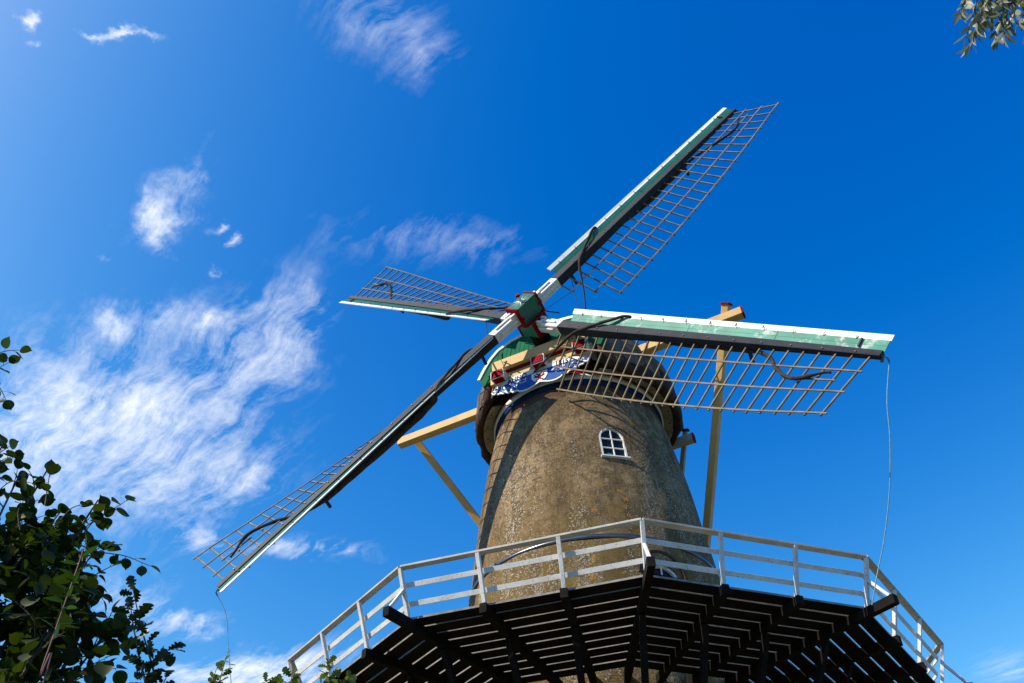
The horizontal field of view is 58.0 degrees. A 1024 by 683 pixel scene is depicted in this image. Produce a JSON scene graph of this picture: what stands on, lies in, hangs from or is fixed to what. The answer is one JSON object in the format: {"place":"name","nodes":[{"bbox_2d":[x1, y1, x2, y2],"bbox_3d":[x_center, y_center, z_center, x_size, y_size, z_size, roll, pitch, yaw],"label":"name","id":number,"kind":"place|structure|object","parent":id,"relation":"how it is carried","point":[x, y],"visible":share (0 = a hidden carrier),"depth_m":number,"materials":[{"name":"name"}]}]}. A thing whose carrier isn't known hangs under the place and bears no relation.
{"place":"outdoors","nodes":[
{"label":"outdoors","id":0,"kind":"place"},
{"bbox_2d":[39,536,97,682],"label":"weed stalk","id":1,"kind":"object","parent":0,"point":[70,589],"visible":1,"depth_m":4.04,"materials":[{"name":"brown plant"}]},
{"bbox_2d":[0,336,159,682],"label":"hazel bush","id":2,"kind":"object","parent":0,"point":[36,566],"visible":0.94,"depth_m":4.68,"materials":[{"name":"green plant"}]},
{"bbox_2d":[111,575,185,682],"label":"oak sapling","id":3,"kind":"object","parent":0,"point":[165,656],"visible":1,"depth_m":4.11,"materials":[{"name":"green plant"}]},
{"bbox_2d":[208,650,234,682],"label":"oak sapling","id":4,"kind":"object","parent":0,"point":[220,665],"visible":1,"depth_m":6.51,"materials":[{"name":"green plant"}]},
{"bbox_2d":[262,666,300,682],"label":"oak sapling","id":5,"kind":"object","parent":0,"point":[278,677],"visible":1,"depth_m":6.59,"materials":[{"name":"green plant"}]},
{"bbox_2d":[317,655,356,682],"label":"oak sapling","id":6,"kind":"object","parent":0,"point":[337,672],"visible":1,"depth_m":6.68,"materials":[{"name":"green plant"}]},
{"bbox_2d":[0,0,1023,682],"label":"sky","id":7,"kind":"structure","parent":0,"point":[193,193],"materials":[{"name":"blue"}]},
{"bbox_2d":[192,102,972,682],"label":"windmill","id":8,"kind":"object","parent":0,"point":[594,550],"visible":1,"depth_m":25.78,"materials":[{"name":"brown stone"}]},
{"bbox_2d":[217,596,230,681],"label":"rope","id":9,"kind":"object","parent":8,"relation":"hanging from","point":[227,636],"visible":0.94,"depth_m":26.11,"materials":[{"name":"grey fabric"}]},
{"bbox_2d":[599,428,630,459],"bbox_3d":[3.143,3.172,28.855,0.920,1.369,0.390,7,-45,-9],"label":"window","id":10,"kind":"structure","parent":8,"relation":"in","point":[612,443],"depth_m":28.89,"materials":[{"name":"white glass"}]},
{"bbox_2d":[638,550,687,579],"bbox_3d":[4.154,7.014,24.821,1.520,3.132,0.181,15,-47,-17],"label":"window","id":11,"kind":"structure","parent":8,"relation":"in","point":[663,571],"depth_m":25.58,"materials":[{"name":"white glass"}]},
{"bbox_2d":[872,362,890,604],"bbox_3d":[8.400,3.086,20.965,0.217,5.259,2.452,24,-50,-24],"label":"rope","id":12,"kind":"object","parent":8,"relation":"hanging from","point":[889,486],"visible":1,"depth_m":20.75,"materials":[{"name":"grey fabric"}]},
{"bbox_2d":[951,0,1023,57],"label":"willow tree","id":13,"kind":"object","parent":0,"point":[980,22],"visible":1,"depth_m":4.19,"materials":[{"name":"green plant"}]}
]}

